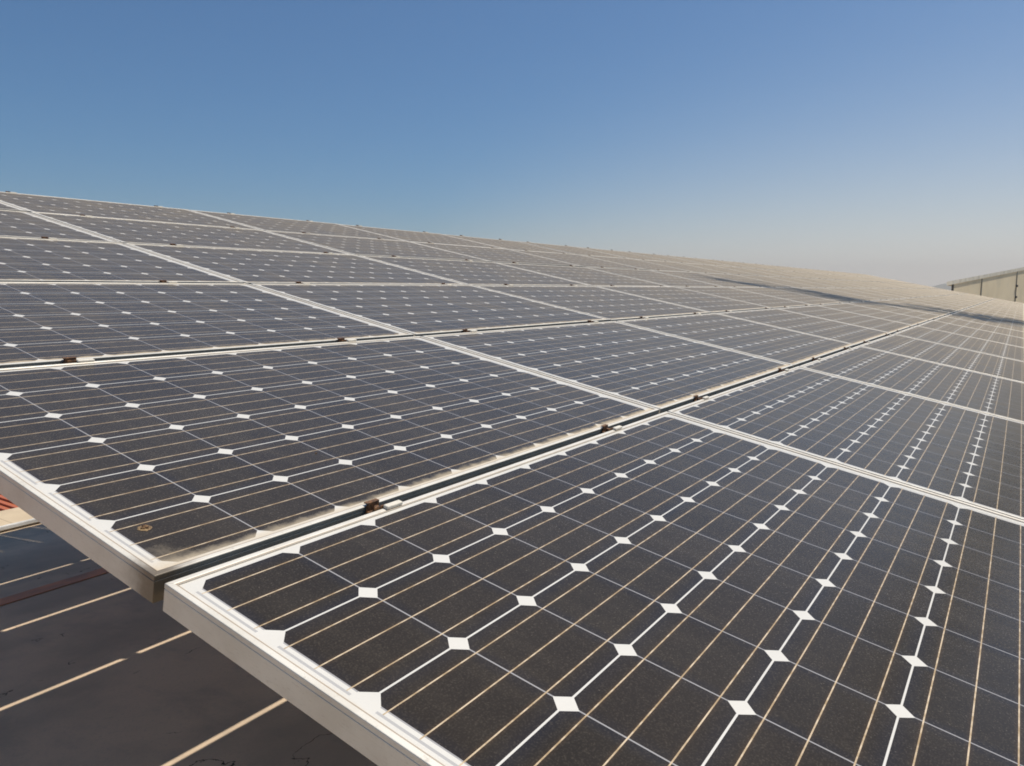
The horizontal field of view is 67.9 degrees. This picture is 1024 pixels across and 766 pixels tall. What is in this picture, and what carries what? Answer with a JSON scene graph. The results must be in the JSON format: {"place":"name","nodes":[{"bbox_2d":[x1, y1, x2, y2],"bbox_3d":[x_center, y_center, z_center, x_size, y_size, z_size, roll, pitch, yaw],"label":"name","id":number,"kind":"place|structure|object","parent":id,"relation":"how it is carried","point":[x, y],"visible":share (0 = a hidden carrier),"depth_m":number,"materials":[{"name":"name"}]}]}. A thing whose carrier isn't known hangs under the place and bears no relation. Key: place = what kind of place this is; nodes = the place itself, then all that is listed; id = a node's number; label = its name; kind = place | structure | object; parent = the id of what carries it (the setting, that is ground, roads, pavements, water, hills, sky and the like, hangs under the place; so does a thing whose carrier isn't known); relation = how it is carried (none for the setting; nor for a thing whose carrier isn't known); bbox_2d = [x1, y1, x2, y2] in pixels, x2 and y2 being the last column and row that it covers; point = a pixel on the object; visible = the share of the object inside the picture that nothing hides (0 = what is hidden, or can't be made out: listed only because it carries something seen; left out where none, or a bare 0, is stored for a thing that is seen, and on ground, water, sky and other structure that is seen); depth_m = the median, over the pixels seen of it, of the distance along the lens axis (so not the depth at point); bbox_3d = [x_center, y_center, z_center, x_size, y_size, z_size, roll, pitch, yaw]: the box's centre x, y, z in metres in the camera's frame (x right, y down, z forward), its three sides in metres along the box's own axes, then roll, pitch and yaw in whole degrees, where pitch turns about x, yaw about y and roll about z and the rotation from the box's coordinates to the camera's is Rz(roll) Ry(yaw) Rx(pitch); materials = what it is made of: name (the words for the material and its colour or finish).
{"place":"outdoors","nodes":[
{"label":"outdoors","id":0,"kind":"place"},
{"bbox_2d":[0,494,17,510],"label":"red roofed shed","id":1,"kind":"structure","parent":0,"point":[6,504],"depth_m":12.64,"materials":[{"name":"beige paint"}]},
{"bbox_2d":[0,0,1023,286],"label":"sky","id":2,"kind":"structure","parent":0,"point":[879,138],"materials":[{"name":"blue"}]},
{"bbox_2d":[933,283,951,289],"bbox_3d":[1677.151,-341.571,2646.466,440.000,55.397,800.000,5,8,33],"label":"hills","id":3,"kind":"structure","parent":0,"point":[943,286],"depth_m":2505.60,"materials":[{"name":"grey"}]},
{"bbox_2d":[947,267,1023,302],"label":"gabled building","id":4,"kind":"structure","parent":0,"point":[1008,285],"depth_m":39.01,"materials":[{"name":"metal"}]},
{"label":"ground","id":5,"kind":"structure","parent":0,"visible":0},
{"bbox_2d":[0,507,39,532],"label":"parapet ledge","id":6,"kind":"object","parent":5,"relation":"on","point":[14,518],"depth_m":7.08,"materials":[{"name":"beige concrete"}]},
{"bbox_3d":[7.311,1.792,17.752,7.900,5.236,42.000,5,8,33],"label":"low building","id":7,"kind":"object","parent":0,"visible":0},
{"bbox_2d":[0,523,377,765],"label":"roof surface","id":8,"kind":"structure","parent":7,"relation":"on","point":[108,669],"depth_m":3.19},
{"bbox_2d":[0,568,108,605],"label":"rusty strip","id":9,"kind":"object","parent":8,"relation":"on","point":[46,588],"depth_m":4.88,"materials":[{"name":"orange paint"}]},
{"bbox_3d":[8.149,-1.507,17.419,5.910,2.432,36.292,5,8,33],"label":"support frame","id":10,"kind":"object","parent":8,"relation":"on","visible":0},
{"bbox_2d":[0,201,30,211],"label":"solar panel","id":11,"kind":"object","parent":10,"relation":"on","point":[6,206],"visible":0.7,"depth_m":4.50,"materials":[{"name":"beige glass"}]},
{"bbox_2d":[0,210,120,242],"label":"solar panel","id":12,"kind":"object","parent":10,"relation":"on","point":[19,224],"visible":0.81,"depth_m":3.96,"materials":[{"name":"black glass"}]},
{"bbox_2d":[62,357,94,363],"bbox_3d":[-1.055,-0.042,1.849,0.038,0.036,0.059,18,15,31],"label":"panel clamp","id":13,"kind":"object","parent":10,"relation":"attached to","point":[69,360],"visible":0.52,"depth_m":1.83,"materials":[{"name":"metal"}]},
{"bbox_2d":[0,237,243,283],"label":"solar panel","id":14,"kind":"object","parent":10,"relation":"on","point":[35,260],"visible":0.82,"depth_m":3.26,"materials":[{"name":"black glass"}]},
{"bbox_2d":[0,192,262,229],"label":"solar panel","id":15,"kind":"object","parent":10,"relation":"on","point":[50,204],"visible":0.77,"depth_m":5.37,"materials":[{"name":"black glass"}]},
{"bbox_2d":[159,280,176,282],"bbox_3d":[-1.402,-0.398,3.096,0.038,0.036,0.059,18,15,31],"label":"panel clamp","id":16,"kind":"object","parent":10,"relation":"attached to","point":[163,281],"visible":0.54,"depth_m":3.08,"materials":[{"name":"metal"}]},
{"bbox_2d":[30,212,354,254],"bbox_3d":[-1.970,-0.934,4.901,0.990,0.041,1.664,19,16,31],"label":"solar panel","id":17,"kind":"object","parent":10,"relation":"on","point":[140,232],"visible":0.69,"depth_m":4.75,"materials":[{"name":"black glass"}]},
{"bbox_2d":[0,282,413,368],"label":"solar panel","id":18,"kind":"object","parent":10,"relation":"on","point":[46,323],"visible":0.9,"depth_m":2.46,"materials":[{"name":"black glass"}]},
{"bbox_2d":[124,243,467,284],"bbox_3d":[-1.143,-0.654,4.367,0.990,0.042,1.664,19,16,31],"label":"solar panel","id":19,"kind":"object","parent":10,"relation":"on","point":[247,266],"visible":0.72,"depth_m":4.20,"materials":[{"name":"black glass"}]},
{"bbox_2d":[192,210,406,240],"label":"solar panel","id":20,"kind":"object","parent":10,"relation":"on","point":[289,225],"visible":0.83,"depth_m":6.74,"materials":[{"name":"black glass"}]},
{"bbox_2d":[0,336,658,602],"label":"solar panel","id":21,"kind":"object","parent":10,"relation":"on","point":[198,462],"visible":0.92,"depth_m":1.56,"materials":[{"name":"black glass"}]},
{"bbox_2d":[137,525,151,530],"bbox_3d":[-0.537,0.211,1.111,0.019,0.006,0.020,2,7,13],"label":"bird dropping","id":22,"kind":"object","parent":21,"relation":"attached to","point":[144,527],"visible":1,"depth_m":1.11,"materials":[{"name":"beige"}]},
{"bbox_2d":[337,338,356,341],"bbox_3d":[-0.563,-0.133,2.581,0.038,0.036,0.059,18,15,31],"label":"panel clamp","id":23,"kind":"object","parent":10,"relation":"attached to","point":[344,340],"visible":0.53,"depth_m":2.57,"materials":[{"name":"metal"}]},
{"bbox_2d":[265,230,491,261],"bbox_3d":[-1.041,-1.107,6.285,0.990,0.042,1.664,19,16,31],"label":"solar panel","id":24,"kind":"object","parent":10,"relation":"on","point":[373,247],"visible":0.75,"depth_m":6.17,"materials":[{"name":"black glass"}]},
{"bbox_2d":[364,498,402,514],"bbox_3d":[-0.226,0.224,1.324,0.038,0.036,0.059,18,15,31],"label":"panel clamp","id":25,"kind":"object","parent":10,"relation":"attached to","point":[372,505],"visible":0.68,"depth_m":1.31,"materials":[{"name":"metal"}]},
{"bbox_2d":[340,224,505,248],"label":"solar panel","id":26,"kind":"object","parent":10,"relation":"on","point":[423,237],"visible":0.7,"depth_m":8.16,"materials":[{"name":"black glass"}]},
{"bbox_2d":[251,284,610,336],"bbox_3d":[-0.311,-0.383,3.845,0.990,0.040,1.664,18,16,31],"label":"solar panel","id":27,"kind":"object","parent":10,"relation":"on","point":[421,310],"visible":0.8,"depth_m":3.65,"materials":[{"name":"black glass"}]},
{"bbox_2d":[359,255,592,285],"bbox_3d":[-0.212,-0.825,5.753,0.990,0.040,1.664,18,16,31],"label":"solar panel","id":28,"kind":"object","parent":10,"relation":"on","point":[479,273],"visible":0.67,"depth_m":5.64,"materials":[{"name":"black glass"}]},
{"bbox_2d":[414,242,582,266],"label":"solar panel","id":29,"kind":"object","parent":10,"relation":"on","point":[498,255],"visible":0.75,"depth_m":7.60,"materials":[{"name":"black glass"}]},
{"bbox_2d":[444,234,572,253],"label":"solar panel","id":30,"kind":"object","parent":10,"relation":"on","point":[512,245],"visible":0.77,"depth_m":9.57,"materials":[{"name":"black glass"}]},
{"bbox_2d":[518,241,630,258],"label":"solar panel","id":31,"kind":"object","parent":10,"relation":"on","point":[576,250],"visible":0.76,"depth_m":10.94,"materials":[{"name":"beige glass"}]},
{"bbox_2d":[510,249,646,269],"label":"solar panel","id":32,"kind":"object","parent":10,"relation":"on","point":[583,261],"visible":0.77,"depth_m":9.01,"materials":[{"name":"black glass"}]},
{"bbox_2d":[496,262,666,285],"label":"solar panel","id":33,"kind":"object","parent":10,"relation":"on","point":[590,276],"visible":0.57,"depth_m":7.06,"materials":[{"name":"black glass"}]},
{"bbox_2d":[163,411,1023,765],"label":"solar panel","id":34,"kind":"object","parent":10,"relation":"on","point":[665,589],"visible":1,"depth_m":1.09,"materials":[{"name":"black glass"}]},
{"bbox_2d":[475,285,711,320],"bbox_3d":[0.618,-0.553,5.229,0.990,0.042,1.664,18,16,31],"label":"solar panel","id":35,"kind":"object","parent":10,"relation":"on","point":[613,305],"visible":0.71,"depth_m":5.10,"materials":[{"name":"black glass"}]},
{"bbox_2d":[422,321,793,413],"bbox_3d":[0.520,-0.115,3.318,0.990,0.040,1.664,18,15,31],"label":"solar panel","id":36,"kind":"object","parent":10,"relation":"on","point":[662,372],"visible":0.77,"depth_m":3.09,"materials":[{"name":"black glass"}]},
{"bbox_2d":[601,424,621,433],"bbox_3d":[0.266,0.133,2.057,0.038,0.036,0.059,18,15,31],"label":"panel clamp","id":37,"kind":"object","parent":10,"relation":"attached to","point":[605,428],"visible":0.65,"depth_m":2.04,"materials":[{"name":"metal"}]},
{"bbox_2d":[579,247,670,261],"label":"solar panel","id":38,"kind":"object","parent":10,"relation":"on","point":[627,255],"visible":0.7,"depth_m":12.35,"materials":[{"name":"beige glass"}]},
{"bbox_2d":[583,255,692,271],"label":"solar panel","id":39,"kind":"object","parent":10,"relation":"on","point":[640,264],"visible":0.66,"depth_m":10.42,"materials":[{"name":"beige glass"}]},
{"bbox_2d":[587,267,723,286],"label":"solar panel","id":40,"kind":"object","parent":10,"relation":"on","point":[661,278],"visible":0.68,"depth_m":8.44,"materials":[{"name":"black glass"}]},
{"bbox_2d":[623,251,706,264],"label":"solar panel","id":41,"kind":"object","parent":10,"relation":"on","point":[666,258],"visible":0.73,"depth_m":13.72,"materials":[{"name":"beige glass"}]},
{"bbox_2d":[636,259,729,273],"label":"solar panel","id":42,"kind":"object","parent":10,"relation":"on","point":[686,267],"visible":0.62,"depth_m":11.82,"materials":[{"name":"beige glass"}]},
{"bbox_2d":[598,286,772,312],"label":"solar panel","id":43,"kind":"object","parent":10,"relation":"on","point":[696,299],"visible":0.77,"depth_m":6.53,"materials":[{"name":"black glass"}]},
{"bbox_2d":[663,255,733,266],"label":"solar panel","id":44,"kind":"object","parent":10,"relation":"on","point":[699,261],"visible":0.66,"depth_m":15.12,"materials":[{"name":"beige glass"}]},
{"bbox_2d":[694,395,708,401],"bbox_3d":[0.651,0.063,2.629,0.038,0.036,0.059,18,15,31],"label":"panel clamp","id":45,"kind":"object","parent":10,"relation":"attached to","point":[696,398],"visible":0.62,"depth_m":2.61,"materials":[{"name":"metal"}]},
{"bbox_2d":[651,270,762,286],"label":"solar panel","id":46,"kind":"object","parent":10,"relation":"on","point":[711,279],"visible":0.71,"depth_m":9.85,"materials":[{"name":"black glass"}]},
{"bbox_2d":[677,262,760,275],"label":"solar panel","id":47,"kind":"object","parent":10,"relation":"on","point":[721,269],"visible":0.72,"depth_m":13.23,"materials":[{"name":"beige glass"}]},
{"bbox_2d":[695,258,758,268],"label":"solar panel","id":48,"kind":"object","parent":10,"relation":"on","point":[728,263],"visible":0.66,"depth_m":16.52,"materials":[{"name":"beige glass"}]},
{"bbox_2d":[618,313,854,367],"bbox_3d":[1.449,-0.286,4.700,0.990,0.042,1.664,18,16,31],"label":"solar panel","id":49,"kind":"object","parent":10,"relation":"on","point":[792,347],"visible":0.82,"depth_m":4.55,"materials":[{"name":"black glass"}]},
{"bbox_2d":[679,287,813,308],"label":"solar panel","id":50,"kind":"object","parent":10,"relation":"on","point":[753,297],"visible":0.76,"depth_m":7.95,"materials":[{"name":"black glass"}]},
{"bbox_2d":[719,260,775,269],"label":"solar panel","id":51,"kind":"object","parent":10,"relation":"on","point":[749,265],"visible":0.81,"depth_m":17.95,"materials":[{"name":"beige glass"}]},
{"bbox_2d":[713,265,783,276],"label":"solar panel","id":52,"kind":"object","parent":10,"relation":"on","point":[749,271],"visible":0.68,"depth_m":14.59,"materials":[{"name":"beige glass"}]},
{"bbox_2d":[702,273,795,287],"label":"solar panel","id":53,"kind":"object","parent":10,"relation":"on","point":[749,280],"visible":0.62,"depth_m":11.29,"materials":[{"name":"beige glass"}]},
{"bbox_2d":[746,263,793,271],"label":"solar panel","id":54,"kind":"object","parent":10,"relation":"on","point":[769,267],"visible":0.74,"depth_m":19.39,"materials":[{"name":"beige glass"}]},
{"bbox_2d":[739,267,801,277],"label":"solar panel","id":55,"kind":"object","parent":10,"relation":"on","point":[772,272],"visible":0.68,"depth_m":15.96,"materials":[{"name":"beige glass"}]},
{"bbox_2d":[739,275,819,287],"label":"solar panel","id":56,"kind":"object","parent":10,"relation":"on","point":[783,282],"visible":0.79,"depth_m":12.67,"materials":[{"name":"beige glass"}]},
{"bbox_2d":[760,264,808,272],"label":"solar panel","id":57,"kind":"object","parent":10,"relation":"on","point":[784,268],"visible":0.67,"depth_m":20.69,"materials":[{"name":"beige glass"}]},
{"bbox_2d":[730,287,842,304],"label":"solar panel","id":58,"kind":"object","parent":10,"relation":"on","point":[798,297],"visible":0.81,"depth_m":9.34,"materials":[{"name":"beige glass"}]},
{"bbox_2d":[763,269,819,278],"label":"solar panel","id":59,"kind":"object","parent":10,"relation":"on","point":[789,273],"visible":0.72,"depth_m":17.34,"materials":[{"name":"beige glass"}]},
{"bbox_2d":[779,266,821,273],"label":"solar panel","id":60,"kind":"object","parent":10,"relation":"on","point":[799,269],"visible":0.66,"depth_m":22.05,"materials":[{"name":"beige glass"}]},
{"bbox_2d":[766,276,837,287],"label":"solar panel","id":61,"kind":"object","parent":10,"relation":"on","point":[804,282],"visible":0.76,"depth_m":14.05,"materials":[{"name":"beige glass"}]},
{"bbox_2d":[718,308,890,346],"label":"solar panel","id":62,"kind":"object","parent":10,"relation":"on","point":[856,335],"visible":0.81,"depth_m":5.99,"materials":[{"name":"black glass"}]},
{"bbox_2d":[780,270,835,279],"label":"solar panel","id":63,"kind":"object","parent":10,"relation":"on","point":[810,275],"visible":0.61,"depth_m":18.74,"materials":[{"name":"beige glass"}]},
{"bbox_2d":[792,267,833,274],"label":"solar panel","id":64,"kind":"object","parent":10,"relation":"on","point":[812,270],"visible":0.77,"depth_m":23.47,"materials":[{"name":"beige glass"}]},
{"bbox_2d":[769,287,864,302],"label":"solar panel","id":65,"kind":"object","parent":10,"relation":"on","point":[843,299],"visible":0.7,"depth_m":10.76,"materials":[{"name":"beige glass"}]},
{"bbox_2d":[788,277,853,287],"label":"solar panel","id":66,"kind":"object","parent":10,"relation":"on","point":[823,282],"visible":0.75,"depth_m":15.43,"materials":[{"name":"beige glass"}]},
{"bbox_2d":[801,272,845,279],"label":"solar panel","id":67,"kind":"object","parent":10,"relation":"on","point":[823,276],"visible":0.58,"depth_m":20.13,"materials":[{"name":"beige glass"}]},
{"bbox_2d":[809,269,840,274],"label":"solar panel","id":68,"kind":"object","parent":10,"relation":"on","point":[825,272],"visible":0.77,"depth_m":24.84,"materials":[{"name":"beige glass"}]},
{"bbox_2d":[816,273,857,280],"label":"solar panel","id":69,"kind":"object","parent":10,"relation":"on","point":[837,277],"visible":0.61,"depth_m":21.59,"materials":[{"name":"beige glass"}]},
{"bbox_2d":[809,278,865,287],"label":"solar panel","id":70,"kind":"object","parent":10,"relation":"on","point":[840,283],"visible":0.62,"depth_m":16.89,"materials":[{"name":"beige glass"}]},
{"bbox_2d":[803,288,881,300],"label":"solar panel","id":71,"kind":"object","parent":10,"relation":"on","point":[845,294],"visible":0.62,"depth_m":12.15,"materials":[{"name":"beige glass"}]},
{"bbox_2d":[777,305,913,334],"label":"solar panel","id":72,"kind":"object","parent":10,"relation":"on","point":[885,325],"visible":0.8,"depth_m":7.40,"materials":[{"name":"black glass"}]},
{"bbox_2d":[668,366,1023,519],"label":"solar panel","id":73,"kind":"object","parent":10,"relation":"on","point":[919,442],"visible":0.8,"depth_m":2.55,"materials":[{"name":"black glass"}]},
{"bbox_2d":[828,274,865,280],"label":"solar panel","id":74,"kind":"object","parent":10,"relation":"on","point":[848,277],"visible":0.5,"depth_m":22.99,"materials":[{"name":"beige glass"}]},
{"bbox_2d":[825,279,876,287],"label":"solar panel","id":75,"kind":"object","parent":10,"relation":"on","point":[856,284],"visible":0.6,"depth_m":18.23,"materials":[{"name":"beige glass"}]},
{"bbox_2d":[840,275,876,281],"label":"solar panel","id":76,"kind":"object","parent":10,"relation":"on","point":[858,278],"visible":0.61,"depth_m":24.35,"materials":[{"name":"beige glass"}]},
{"bbox_2d":[825,288,896,299],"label":"solar panel","id":77,"kind":"object","parent":10,"relation":"on","point":[863,294],"visible":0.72,"depth_m":13.54,"materials":[{"name":"beige glass"}]},
{"bbox_2d":[841,280,886,287],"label":"solar panel","id":78,"kind":"object","parent":10,"relation":"on","point":[864,284],"visible":0.46,"depth_m":19.65,"materials":[{"name":"beige glass"}]},
{"bbox_2d":[851,280,894,287],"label":"solar panel","id":79,"kind":"object","parent":10,"relation":"on","point":[875,284],"visible":0.53,"depth_m":21.05,"materials":[{"name":"beige glass"}]},
{"bbox_2d":[818,303,929,325],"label":"solar panel","id":80,"kind":"object","parent":10,"relation":"on","point":[886,315],"visible":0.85,"depth_m":8.80,"materials":[{"name":"beige glass"}]},
{"bbox_2d":[844,288,906,298],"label":"solar panel","id":81,"kind":"object","parent":10,"relation":"on","point":[876,293],"visible":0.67,"depth_m":14.96,"materials":[{"name":"beige glass"}]},
{"bbox_2d":[864,281,901,287],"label":"solar panel","id":82,"kind":"object","parent":10,"relation":"on","point":[882,284],"visible":0.42,"depth_m":22.51,"materials":[{"name":"beige glass"}]},
{"bbox_2d":[848,301,941,319],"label":"solar panel","id":83,"kind":"object","parent":10,"relation":"on","point":[903,311],"visible":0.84,"depth_m":10.20,"materials":[{"name":"beige glass"}]},
{"bbox_2d":[868,300,949,316],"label":"solar panel","id":84,"kind":"object","parent":10,"relation":"on","point":[915,308],"visible":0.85,"depth_m":11.59,"materials":[{"name":"beige glass"}]},
{"bbox_2d":[800,345,1023,421],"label":"solar panel","id":85,"kind":"object","parent":10,"relation":"on","point":[986,393],"visible":0.86,"depth_m":4.03,"materials":[{"name":"black glass"}]},
{"bbox_2d":[888,299,958,312],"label":"solar panel","id":86,"kind":"object","parent":10,"relation":"on","point":[924,305],"visible":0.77,"depth_m":13.02,"materials":[{"name":"beige glass"}]},
{"bbox_2d":[902,298,964,310],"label":"solar panel","id":87,"kind":"object","parent":10,"relation":"on","point":[934,304],"visible":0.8,"depth_m":14.41,"materials":[{"name":"beige glass"}]},
{"bbox_2d":[913,297,968,308],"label":"solar panel","id":88,"kind":"object","parent":10,"relation":"on","point":[940,302],"visible":0.59,"depth_m":15.84,"materials":[{"name":"beige glass"}]},
{"bbox_2d":[860,334,1023,381],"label":"solar panel","id":89,"kind":"object","parent":10,"relation":"on","point":[995,365],"visible":0.83,"depth_m":5.46,"materials":[{"name":"black glass"}]},
{"bbox_2d":[920,297,973,306],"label":"solar panel","id":90,"kind":"object","parent":10,"relation":"on","point":[952,302],"visible":0.66,"depth_m":17.18,"materials":[{"name":"beige glass"}]},
{"bbox_2d":[894,326,1023,360],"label":"solar panel","id":91,"kind":"object","parent":10,"relation":"on","point":[971,343],"visible":0.85,"depth_m":6.85,"materials":[{"name":"black glass"}]},
{"bbox_2d":[917,320,1023,346],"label":"solar panel","id":92,"kind":"object","parent":10,"relation":"on","point":[979,333],"visible":0.76,"depth_m":8.29,"materials":[{"name":"beige glass"}]},
{"bbox_2d":[935,316,1023,337],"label":"solar panel","id":93,"kind":"object","parent":10,"relation":"on","point":[986,327],"visible":0.73,"depth_m":9.72,"materials":[{"name":"beige glass"}]},
{"bbox_2d":[946,313,1023,331],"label":"solar panel","id":94,"kind":"object","parent":10,"relation":"on","point":[988,322],"visible":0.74,"depth_m":11.11,"materials":[{"name":"beige glass"}]},
{"bbox_2d":[955,311,1023,326],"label":"solar panel","id":95,"kind":"object","parent":10,"relation":"on","point":[991,318],"visible":0.7,"depth_m":12.49,"materials":[{"name":"glass"}]},
{"bbox_2d":[960,309,1023,322],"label":"solar panel","id":96,"kind":"object","parent":10,"relation":"on","point":[994,315],"visible":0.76,"depth_m":13.87,"materials":[{"name":"glass"}]},
{"bbox_2d":[967,307,1023,318],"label":"solar panel","id":97,"kind":"object","parent":10,"relation":"on","point":[998,313],"visible":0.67,"depth_m":15.34,"materials":[{"name":"beige glass"}]},
{"bbox_2d":[972,306,1023,316],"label":"solar panel","id":98,"kind":"object","parent":10,"relation":"on","point":[995,310],"visible":0.65,"depth_m":16.69,"materials":[{"name":"beige glass"}]},
{"bbox_2d":[975,305,1023,314],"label":"solar panel","id":99,"kind":"object","parent":10,"relation":"on","point":[1000,309],"visible":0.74,"depth_m":18.08,"materials":[{"name":"beige glass"}]},
{"bbox_2d":[978,303,1023,312],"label":"solar panel","id":100,"kind":"object","parent":10,"relation":"on","point":[1001,307],"visible":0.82,"depth_m":19.41,"materials":[{"name":"beige glass"}]},
{"bbox_2d":[982,303,1023,310],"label":"solar panel","id":101,"kind":"object","parent":10,"relation":"on","point":[1003,306],"visible":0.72,"depth_m":20.88,"materials":[{"name":"beige glass"}]},
{"bbox_2d":[984,302,1023,309],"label":"solar panel","id":102,"kind":"object","parent":10,"relation":"on","point":[1004,305],"visible":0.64,"depth_m":22.29,"materials":[{"name":"beige glass"}]},
{"bbox_2d":[987,301,1023,308],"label":"solar panel","id":103,"kind":"object","parent":10,"relation":"on","point":[1005,304],"visible":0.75,"depth_m":23.63,"materials":[{"name":"beige glass"}]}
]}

